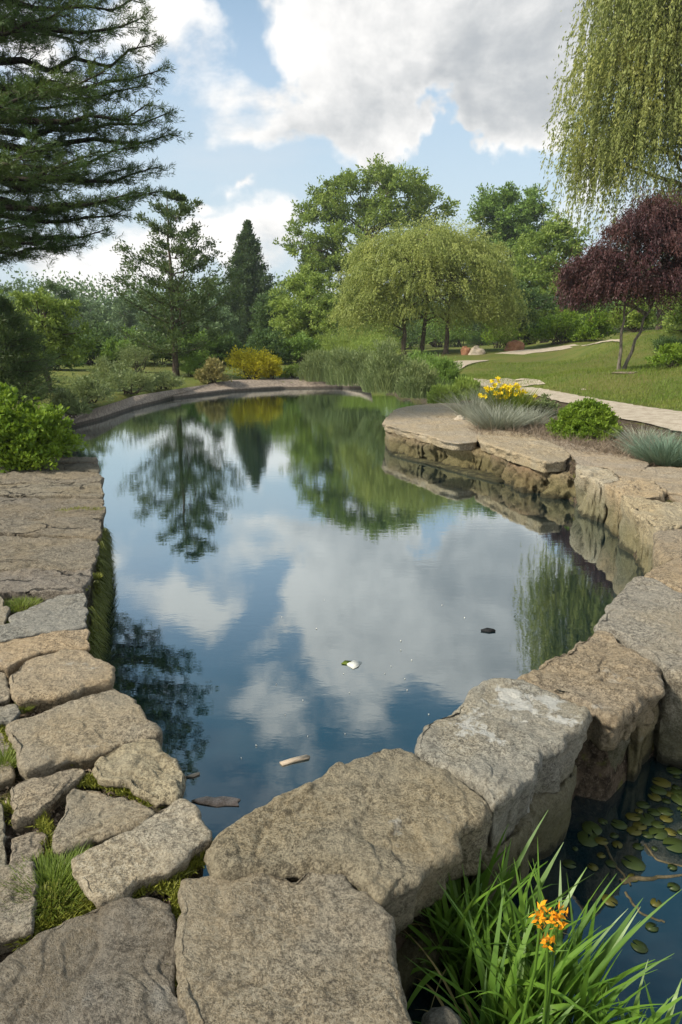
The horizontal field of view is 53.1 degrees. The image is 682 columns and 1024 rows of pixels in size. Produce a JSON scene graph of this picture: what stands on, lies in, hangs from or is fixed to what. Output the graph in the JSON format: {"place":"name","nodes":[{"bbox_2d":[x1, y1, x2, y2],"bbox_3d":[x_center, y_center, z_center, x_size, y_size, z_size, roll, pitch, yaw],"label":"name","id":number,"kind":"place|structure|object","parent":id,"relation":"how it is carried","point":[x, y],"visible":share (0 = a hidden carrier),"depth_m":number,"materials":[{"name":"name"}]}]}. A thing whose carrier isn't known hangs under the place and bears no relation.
{"place":"outdoors","nodes":[
{"label":"outdoors","id":0,"kind":"place"},
{"bbox_2d":[52,377,366,427],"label":"rim path","id":1,"kind":"structure","parent":0,"point":[112,409],"depth_m":25.78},
{"bbox_2d":[0,323,681,997],"bbox_3d":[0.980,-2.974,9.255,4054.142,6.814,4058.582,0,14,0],"label":"ground","id":2,"kind":"structure","parent":0,"point":[598,777],"depth_m":19.66,"materials":[{"name":"plant"}]},
{"bbox_2d":[0,733,15,790],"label":"paving stone","id":3,"kind":"object","parent":2,"relation":"on","point":[7,777],"visible":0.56,"depth_m":2.49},
{"bbox_2d":[0,860,38,954],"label":"paving stone","id":4,"kind":"object","parent":2,"relation":"on","point":[14,928],"visible":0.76,"depth_m":1.88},
{"bbox_2d":[9,831,47,866],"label":"paving stone","id":5,"kind":"object","parent":2,"relation":"on","point":[27,844],"visible":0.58,"depth_m":2.13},
{"bbox_2d":[4,808,55,858],"bbox_3d":[-0.986,1.029,2.199,0.142,0.056,0.303,-10,17,-35],"label":"moss patch","id":6,"kind":"object","parent":2,"relation":"on","point":[45,825],"visible":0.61,"depth_m":2.22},
{"bbox_2d":[0,294,75,408],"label":"conifer tree","id":7,"kind":"object","parent":2,"relation":"on","point":[13,343],"visible":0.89,"depth_m":13.99,"materials":[{"name":"green plant"}]},
{"bbox_2d":[0,593,88,641],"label":"paving stone","id":8,"kind":"object","parent":2,"relation":"on","point":[69,612],"visible":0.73,"depth_m":3.79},
{"bbox_2d":[0,382,88,472],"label":"leafy bush","id":9,"kind":"object","parent":2,"relation":"on","point":[34,437],"visible":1,"depth_m":8.05,"materials":[{"name":"green plant"}]},
{"bbox_2d":[0,629,90,680],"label":"paving stone","id":10,"kind":"object","parent":2,"relation":"on","point":[15,654],"visible":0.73,"depth_m":3.46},
{"bbox_2d":[0,568,92,628],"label":"paving slab","id":11,"kind":"structure","parent":2,"relation":"on","point":[43,585],"depth_m":4.38,"materials":[{"name":"stone"}]},
{"bbox_2d":[0,837,92,921],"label":"grass tuft","id":12,"kind":"object","parent":2,"relation":"on","point":[58,867],"visible":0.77,"depth_m":2.00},
{"bbox_2d":[3,879,90,950],"bbox_3d":[-0.814,1.109,1.885,0.272,0.041,0.267,0,14,0],"label":"moss patch","id":13,"kind":"object","parent":2,"relation":"on","point":[43,908],"visible":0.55,"depth_m":1.92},
{"bbox_2d":[10,768,85,834],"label":"paving stone","id":14,"kind":"object","parent":2,"relation":"on","point":[31,798],"visible":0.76,"depth_m":2.35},
{"bbox_2d":[13,279,84,328],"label":"leafy tree","id":15,"kind":"object","parent":2,"relation":"on","point":[51,285],"visible":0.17,"depth_m":57.11,"materials":[{"name":"green plant"}]},
{"bbox_2d":[0,286,99,391],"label":"leafy tree","id":16,"kind":"object","parent":2,"relation":"on","point":[56,330],"visible":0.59,"depth_m":22.93,"materials":[{"name":"green plant"}]},
{"bbox_2d":[0,536,99,625],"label":"paving slab","id":17,"kind":"structure","parent":2,"relation":"on","point":[42,552],"depth_m":5.03,"materials":[{"name":"stone"}]},
{"bbox_2d":[87,527,117,660],"bbox_3d":[-1.736,0.585,4.990,0.174,0.548,2.580,-4,15,-16],"label":"hanging moss","id":18,"kind":"object","parent":17,"relation":"attached to","point":[102,593],"visible":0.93,"depth_m":4.72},
{"bbox_2d":[0,463,100,472],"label":"paving slab","id":19,"kind":"structure","parent":2,"relation":"on","point":[86,467],"depth_m":8.45,"materials":[{"name":"stone"}]},
{"bbox_2d":[0,517,101,581],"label":"paving slab","id":20,"kind":"structure","parent":2,"relation":"on","point":[73,527],"depth_m":5.64,"materials":[{"name":"stone"}]},
{"bbox_2d":[0,482,104,498],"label":"paving slab","id":21,"kind":"structure","parent":2,"relation":"on","point":[46,490],"depth_m":7.05,"materials":[{"name":"stone"}]},
{"bbox_2d":[0,470,104,492],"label":"paving slab","id":22,"kind":"structure","parent":2,"relation":"on","point":[23,477],"depth_m":7.79,"materials":[{"name":"stone"}]},
{"bbox_2d":[0,497,105,545],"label":"paving slab","id":23,"kind":"structure","parent":2,"relation":"on","point":[29,508],"depth_m":6.42,"materials":[{"name":"stone"}]},
{"bbox_2d":[9,649,114,713],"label":"paving stone","id":24,"kind":"object","parent":2,"relation":"on","point":[50,681],"visible":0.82,"depth_m":3.11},
{"bbox_2d":[45,389,94,417],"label":"feathery shrub","id":25,"kind":"object","parent":2,"relation":"on","point":[77,408],"visible":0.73,"depth_m":14.53,"materials":[{"name":"green plant"}]},
{"bbox_2d":[5,689,162,780],"bbox_3d":[-1.045,1.064,2.789,0.520,0.467,0.501,-10,17,-35],"label":"paving stone","id":26,"kind":"object","parent":2,"relation":"on","point":[85,732],"visible":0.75,"depth_m":2.69,"materials":[{"name":"stone"}]},
{"bbox_2d":[55,368,119,403],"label":"feathery shrub","id":27,"kind":"object","parent":2,"relation":"on","point":[88,387],"visible":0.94,"depth_m":19.05,"materials":[{"name":"green plant"}]},
{"bbox_2d":[65,300,114,337],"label":"leafy tree","id":28,"kind":"object","parent":2,"relation":"on","point":[89,317],"visible":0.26,"depth_m":66.76,"materials":[{"name":"green plant"}]},
{"bbox_2d":[0,897,187,1023],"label":"boulder","id":29,"kind":"object","parent":2,"relation":"on","point":[106,963],"visible":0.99,"depth_m":1.69,"materials":[{"name":"stone"}]},
{"bbox_2d":[0,0,192,271],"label":"pine tree","id":30,"kind":"object","parent":2,"relation":"on","point":[21,97],"visible":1,"depth_m":11.80,"materials":[{"name":"green plant"}]},
{"bbox_2d":[25,878,179,939],"bbox_3d":[-0.678,1.098,1.939,0.456,0.056,0.157,-6,15,-21],"label":"moss patch","id":31,"kind":"object","parent":2,"relation":"on","point":[172,888],"visible":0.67,"depth_m":1.90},
{"bbox_2d":[52,788,154,861],"bbox_3d":[-0.772,1.156,2.269,0.334,0.359,0.301,0,14,0],"label":"paving stone","id":32,"kind":"object","parent":2,"relation":"on","point":[96,818],"visible":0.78,"depth_m":2.21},
{"bbox_2d":[86,354,133,381],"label":"feathery shrub","id":33,"kind":"object","parent":2,"relation":"on","point":[102,365],"visible":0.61,"depth_m":27.53,"materials":[{"name":"green plant"}]},
{"bbox_2d":[77,771,165,809],"bbox_3d":[-0.791,0.974,2.427,0.427,0.054,0.125,5,15,18],"label":"moss patch","id":34,"kind":"object","parent":2,"relation":"on","point":[88,780],"visible":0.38,"depth_m":2.42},
{"bbox_2d":[93,323,155,364],"bbox_3d":[-12.148,-9.333,38.163,3.350,2.372,2.890,-11,18,-38],"label":"undergrowth bush","id":35,"kind":"object","parent":2,"relation":"on","point":[111,344],"visible":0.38,"depth_m":37.53,"materials":[{"name":"green plant"}]},
{"bbox_2d":[107,295,142,339],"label":"leafy tree","id":36,"kind":"object","parent":2,"relation":"on","point":[128,321],"visible":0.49,"depth_m":74.29,"materials":[{"name":"green plant"}]},
{"bbox_2d":[99,366,157,394],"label":"feathery shrub","id":37,"kind":"object","parent":2,"relation":"on","point":[128,381],"visible":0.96,"depth_m":22.36,"materials":[{"name":"green plant"}]},
{"bbox_2d":[92,738,186,812],"bbox_3d":[-0.712,1.137,2.503,0.271,0.463,0.442,-13,19,-41],"label":"paving stone","id":38,"kind":"object","parent":2,"relation":"on","point":[154,768],"visible":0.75,"depth_m":2.45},
{"bbox_2d":[112,342,169,372],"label":"feathery shrub","id":39,"kind":"object","parent":2,"relation":"on","point":[138,359],"visible":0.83,"depth_m":32.72,"materials":[{"name":"green plant"}]},
{"bbox_2d":[71,798,211,908],"bbox_3d":[-0.583,1.199,2.117,0.255,0.410,0.428,13,19,42],"label":"paving stone","id":40,"kind":"object","parent":2,"relation":"on","point":[175,836],"visible":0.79,"depth_m":2.03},
{"bbox_2d":[147,370,185,389],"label":"feathery shrub","id":41,"kind":"object","parent":2,"relation":"on","point":[169,379],"visible":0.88,"depth_m":24.60,"materials":[{"name":"green plant"}]},
{"bbox_2d":[99,188,241,376],"bbox_3d":[-7.077,-9.783,29.547,5.192,7.757,5.642,6,15,22],"label":"conifer tree","id":42,"kind":"object","parent":2,"relation":"on","point":[172,286],"visible":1,"depth_m":28.98,"materials":[{"name":"green plant"}]},
{"bbox_2d":[150,836,214,893],"bbox_3d":[-0.463,1.055,2.064,0.289,0.073,0.158,-13,19,-42],"label":"moss patch","id":43,"kind":"object","parent":2,"relation":"on","point":[196,862],"visible":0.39,"depth_m":2.04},
{"bbox_2d":[168,324,225,364],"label":"undergrowth bush","id":44,"kind":"object","parent":2,"relation":"on","point":[203,354],"visible":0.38,"depth_m":40.06,"materials":[{"name":"green plant"}]},
{"bbox_2d":[193,357,232,383],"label":"dry bush","id":45,"kind":"object","parent":2,"relation":"on","point":[212,372],"visible":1,"depth_m":27.66,"materials":[{"name":"brown plant"}]},
{"bbox_2d":[194,295,246,344],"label":"leafy tree","id":46,"kind":"object","parent":2,"relation":"on","point":[228,319],"visible":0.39,"depth_m":57.31,"materials":[{"name":"green plant"}]},
{"bbox_2d":[198,330,250,365],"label":"undergrowth bush","id":47,"kind":"object","parent":2,"relation":"on","point":[225,346],"visible":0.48,"depth_m":40.99,"materials":[{"name":"green plant"}]},
{"bbox_2d":[212,219,278,345],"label":"conifer tree","id":48,"kind":"object","parent":2,"relation":"on","point":[254,282],"visible":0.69,"depth_m":70.84,"materials":[{"name":"green plant"}]},
{"bbox_2d":[223,345,282,379],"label":"golden bush","id":49,"kind":"object","parent":2,"relation":"on","point":[248,363],"visible":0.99,"depth_m":30.07,"materials":[{"name":"yellow plant"}]},
{"bbox_2d":[246,326,296,364],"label":"undergrowth bush","id":50,"kind":"object","parent":2,"relation":"on","point":[267,340],"visible":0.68,"depth_m":42.26,"materials":[{"name":"green plant"}]},
{"bbox_2d":[247,284,296,335],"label":"leafy tree","id":51,"kind":"object","parent":2,"relation":"on","point":[263,317],"visible":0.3,"depth_m":52.16,"materials":[{"name":"green plant"}]},
{"bbox_2d":[174,871,411,1023],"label":"boulder","id":52,"kind":"object","parent":2,"relation":"on","point":[312,947],"visible":0.97,"depth_m":1.71,"materials":[{"name":"stone"}]},
{"bbox_2d":[277,331,329,363],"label":"undergrowth bush","id":53,"kind":"object","parent":2,"relation":"on","point":[301,342],"visible":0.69,"depth_m":42.68,"materials":[{"name":"green plant"}]},
{"bbox_2d":[292,348,338,381],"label":"feathery shrub","id":54,"kind":"object","parent":2,"relation":"on","point":[313,371],"visible":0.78,"depth_m":29.55,"materials":[{"name":"green plant"}]},
{"bbox_2d":[266,262,365,349],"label":"leafy tree","id":55,"kind":"object","parent":2,"relation":"on","point":[305,320],"visible":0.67,"depth_m":47.23,"materials":[{"name":"green plant"}]},
{"bbox_2d":[0,252,674,344],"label":"distant wood","id":56,"kind":"object","parent":2,"relation":"on","point":[106,304],"visible":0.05,"depth_m":88.80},
{"bbox_2d":[305,326,373,363],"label":"feathery shrub","id":57,"kind":"object","parent":2,"relation":"on","point":[329,341],"visible":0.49,"depth_m":43.00,"materials":[{"name":"green plant"}]},
{"bbox_2d":[204,748,492,934],"bbox_3d":[0.047,1.065,2.148,0.867,0.252,0.567,-12,18,-40],"label":"boulder","id":58,"kind":"object","parent":2,"relation":"on","point":[397,834],"visible":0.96,"depth_m":2.10,"materials":[{"name":"stone"}]},
{"bbox_2d":[316,342,391,385],"bbox_3d":[0.458,-5.320,24.502,2.898,1.487,3.045,0,14,0],"label":"feathery shrub","id":59,"kind":"object","parent":2,"relation":"on","point":[342,372],"visible":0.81,"depth_m":24.27,"materials":[{"name":"green plant"}]},
{"bbox_2d":[272,152,466,331],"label":"leafy tree","id":60,"kind":"object","parent":2,"relation":"on","point":[333,214],"visible":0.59,"depth_m":69.19,"materials":[{"name":"green plant"}]},
{"bbox_2d":[351,336,411,393],"bbox_3d":[1.556,-4.661,21.464,2.781,1.753,2.797,0,14,0],"label":"feathery shrub","id":61,"kind":"object","parent":2,"relation":"on","point":[382,376],"visible":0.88,"depth_m":21.16,"materials":[{"name":"green plant"}]},
{"bbox_2d":[385,431,402,453],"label":"wall stone","id":62,"kind":"object","parent":2,"relation":"on","point":[393,444],"visible":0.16,"depth_m":12.20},
{"bbox_2d":[382,403,488,450],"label":"wall stone","id":63,"kind":"object","parent":62,"relation":"on","point":[435,425],"visible":0.82,"depth_m":12.54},
{"bbox_2d":[372,315,438,348],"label":"undergrowth bush","id":64,"kind":"object","parent":2,"relation":"on","point":[412,339],"visible":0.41,"depth_m":64.20,"materials":[{"name":"green plant"}]},
{"bbox_2d":[397,437,426,458],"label":"wall stone","id":65,"kind":"object","parent":2,"relation":"on","point":[412,447],"visible":0.22,"depth_m":11.63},
{"bbox_2d":[393,356,449,398],"bbox_3d":[2.305,-3.831,19.329,1.832,1.166,1.825,0,14,0],"label":"feathery shrub","id":66,"kind":"object","parent":2,"relation":"on","point":[417,381],"visible":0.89,"depth_m":19.12,"materials":[{"name":"green plant"}]},
{"bbox_2d":[324,203,534,355],"bbox_3d":[5.114,-13.470,39.736,12.908,8.612,7.978,0,14,0],"label":"willow tree","id":67,"kind":"object","parent":2,"relation":"on","point":[479,257],"visible":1,"depth_m":39.02,"materials":[{"name":"green plant"}]},
{"bbox_2d":[396,903,465,1000],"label":"boulder","id":68,"kind":"object","parent":2,"relation":"on","point":[409,949],"visible":0.28,"depth_m":2.10,"materials":[{"name":"stone"}]},
{"bbox_2d":[414,312,471,346],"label":"undergrowth bush","id":69,"kind":"object","parent":2,"relation":"on","point":[434,341],"visible":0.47,"depth_m":69.11,"materials":[{"name":"green plant"}]},
{"bbox_2d":[426,382,462,403],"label":"feathery shrub","id":70,"kind":"object","parent":2,"relation":"on","point":[436,391],"visible":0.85,"depth_m":17.28,"materials":[{"name":"green plant"}]},
{"bbox_2d":[393,454,503,482],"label":"wall stone","id":71,"kind":"object","parent":2,"relation":"on","point":[487,476],"visible":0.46,"depth_m":10.51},
{"bbox_2d":[425,353,471,386],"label":"feathery shrub","id":72,"kind":"object","parent":2,"relation":"on","point":[448,369],"visible":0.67,"depth_m":22.47,"materials":[{"name":"green plant"}]},
{"bbox_2d":[439,446,492,472],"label":"wall stone","id":73,"kind":"object","parent":2,"relation":"on","point":[477,458],"visible":0.33,"depth_m":10.63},
{"bbox_2d":[427,386,519,417],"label":"fescue grass","id":74,"kind":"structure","parent":2,"relation":"on","point":[464,407],"depth_m":13.81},
{"bbox_2d":[443,399,543,430],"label":"fescue grass","id":75,"kind":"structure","parent":2,"relation":"on","point":[498,419],"depth_m":11.87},
{"bbox_2d":[478,376,545,416],"bbox_3d":[3.434,-2.324,13.835,1.387,0.870,1.424,11,18,38],"label":"yellow flower plant","id":76,"kind":"object","parent":2,"relation":"on","point":[506,394],"visible":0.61,"depth_m":13.64,"materials":[{"name":"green plant"}]},
{"bbox_2d":[466,180,559,338],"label":"leafy tree","id":77,"kind":"object","parent":2,"relation":"on","point":[522,213],"visible":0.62,"depth_m":73.13,"materials":[{"name":"green plant"}]},
{"bbox_2d":[477,274,559,344],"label":"leafy tree","id":78,"kind":"object","parent":2,"relation":"on","point":[533,303],"visible":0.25,"depth_m":47.33,"materials":[{"name":"green plant"}]},
{"bbox_2d":[469,764,576,912],"bbox_3d":[0.661,1.412,2.663,0.262,0.772,0.756,13,19,43],"label":"boulder","id":79,"kind":"object","parent":2,"relation":"on","point":[551,832],"visible":0.23,"depth_m":2.54,"materials":[{"name":"stone"}]},
{"bbox_2d":[414,678,592,849],"bbox_3d":[0.607,0.929,2.655,0.491,0.253,0.819,12,18,40],"label":"boulder","id":80,"kind":"object","parent":79,"relation":"on","point":[506,749],"visible":0.96,"depth_m":2.55,"materials":[{"name":"stone"}]},
{"bbox_2d":[476,430,570,472],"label":"wall stone","id":81,"kind":"object","parent":2,"relation":"on","point":[541,455],"visible":0.98,"depth_m":9.66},
{"bbox_2d":[501,462,550,492],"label":"wall stone","id":82,"kind":"object","parent":2,"relation":"on","point":[521,478],"visible":0.29,"depth_m":9.09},
{"bbox_2d":[501,209,593,342],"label":"leafy tree","id":83,"kind":"object","parent":2,"relation":"on","point":[554,234],"visible":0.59,"depth_m":55.26,"materials":[{"name":"green plant"}]},
{"bbox_2d":[526,307,586,343],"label":"hedge shrub","id":84,"kind":"object","parent":2,"relation":"on","point":[549,328],"visible":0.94,"depth_m":41.55,"materials":[{"name":"green plant"}]},
{"bbox_2d":[540,470,575,498],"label":"wall stone","id":85,"kind":"object","parent":2,"relation":"on","point":[561,484],"visible":0.32,"depth_m":8.69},
{"bbox_2d":[466,400,674,464],"bbox_3d":[3.369,-1.543,11.818,2.710,0.358,6.717,-6,15,-22],"label":"dry ground cover","id":86,"kind":"object","parent":2,"relation":"on","point":[614,449],"visible":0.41,"depth_m":10.40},
{"bbox_2d":[545,395,623,442],"bbox_3d":[3.914,-1.513,10.939,1.259,0.714,1.068,0,14,0],"label":"box bush","id":87,"kind":"object","parent":2,"relation":"on","point":[592,417],"visible":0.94,"depth_m":10.74,"materials":[{"name":"green plant"}]},
{"bbox_2d":[532,434,648,470],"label":"wall stone","id":88,"kind":"object","parent":2,"relation":"on","point":[603,460],"visible":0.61,"depth_m":8.87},
{"bbox_2d":[518,630,664,750],"bbox_3d":[1.225,0.801,3.162,0.811,0.216,0.519,-12,18,-40],"label":"boulder","id":89,"kind":"object","parent":2,"relation":"on","point":[611,684],"visible":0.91,"depth_m":3.01,"materials":[{"name":"stone"}]},
{"bbox_2d":[570,309,616,340],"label":"hedge shrub","id":90,"kind":"object","parent":2,"relation":"on","point":[590,330],"visible":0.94,"depth_m":40.02,"materials":[{"name":"green plant"}]},
{"bbox_2d":[574,464,618,522],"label":"wall stone","id":91,"kind":"object","parent":2,"relation":"on","point":[589,481],"visible":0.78,"depth_m":7.79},
{"bbox_2d":[536,0,681,245],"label":"willow tree","id":92,"kind":"object","parent":2,"relation":"on","point":[642,41],"visible":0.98,"depth_m":23.86,"materials":[{"name":"green plant"}]},
{"bbox_2d":[543,182,681,369],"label":"maple tree","id":93,"kind":"object","parent":2,"relation":"on","point":[653,224],"visible":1,"depth_m":19.59,"materials":[{"name":"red plant"}]},
{"bbox_2d":[603,478,666,536],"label":"wall stone","id":94,"kind":"object","parent":2,"relation":"on","point":[615,492],"visible":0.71,"depth_m":7.08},
{"bbox_2d":[606,299,666,331],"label":"hedge shrub","id":95,"kind":"object","parent":2,"relation":"on","point":[634,319],"visible":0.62,"depth_m":33.59,"materials":[{"name":"green plant"}]},
{"bbox_2d":[626,701,658,781],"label":"rock","id":96,"kind":"object","parent":2,"relation":"on","point":[639,747],"visible":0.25,"depth_m":3.11,"materials":[{"name":"stone"}]},
{"bbox_2d":[607,467,681,496],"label":"wall stone","id":97,"kind":"object","parent":2,"relation":"on","point":[672,485],"visible":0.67,"depth_m":7.67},
{"bbox_2d":[610,427,681,466],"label":"fescue grass","id":98,"kind":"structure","parent":2,"relation":"on","point":[673,457],"depth_m":8.73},
{"bbox_2d":[618,496,681,574],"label":"wall stone","id":99,"kind":"object","parent":2,"relation":"on","point":[642,521],"visible":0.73,"depth_m":6.14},
{"bbox_2d":[644,558,681,592],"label":"stone","id":100,"kind":"object","parent":2,"relation":"on","point":[669,574],"visible":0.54,"depth_m":4.39,"materials":[{"name":"stone"}]},
{"bbox_2d":[645,342,681,367],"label":"shrub","id":101,"kind":"object","parent":2,"relation":"on","point":[675,355],"visible":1,"depth_m":19.71,"materials":[{"name":"green plant"}]},
{"bbox_2d":[651,529,681,568],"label":"wall stone","id":102,"kind":"object","parent":2,"relation":"on","point":[667,546],"visible":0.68,"depth_m":5.12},
{"bbox_2d":[0,0,681,328],"label":"sky","id":103,"kind":"structure","parent":0,"point":[275,97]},
{"bbox_2d":[53,388,681,1023],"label":"pond water","id":104,"kind":"structure","parent":0,"point":[279,554],"depth_m":5.32,"materials":[{"name":"liquid"}]},
{"bbox_2d":[421,1006,461,1023],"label":"boulder","id":105,"kind":"object","parent":104,"relation":"in","point":[441,1015],"visible":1,"depth_m":1.68,"materials":[{"name":"stone"}]},
{"bbox_2d":[401,811,597,1023],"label":"iris plant","id":106,"kind":"object","parent":104,"relation":"on","point":[455,963],"visible":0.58,"depth_m":2.12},
{"bbox_2d":[405,836,681,1023],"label":"iris plant","id":107,"kind":"object","parent":104,"relation":"on","point":[561,977],"visible":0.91,"depth_m":1.95,"materials":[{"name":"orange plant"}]},
{"bbox_2d":[482,945,681,1023],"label":"iris plant","id":108,"kind":"object","parent":104,"relation":"on","point":[655,1017],"visible":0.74,"depth_m":1.87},
{"bbox_2d":[593,576,681,768],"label":"boulder","id":109,"kind":"object","parent":104,"relation":"on","point":[642,616],"visible":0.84,"depth_m":3.49,"materials":[{"name":"stone"}]},
{"bbox_2d":[455,339,619,367],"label":"path","id":110,"kind":"structure","parent":0,"point":[467,362],"depth_m":38.81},
{"bbox_2d":[460,329,681,409],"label":"lawn grass","id":111,"kind":"structure","parent":0,"point":[483,376],"depth_m":20.58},
{"bbox_2d":[516,387,681,430],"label":"path","id":112,"kind":"structure","parent":0,"point":[672,419],"depth_m":14.07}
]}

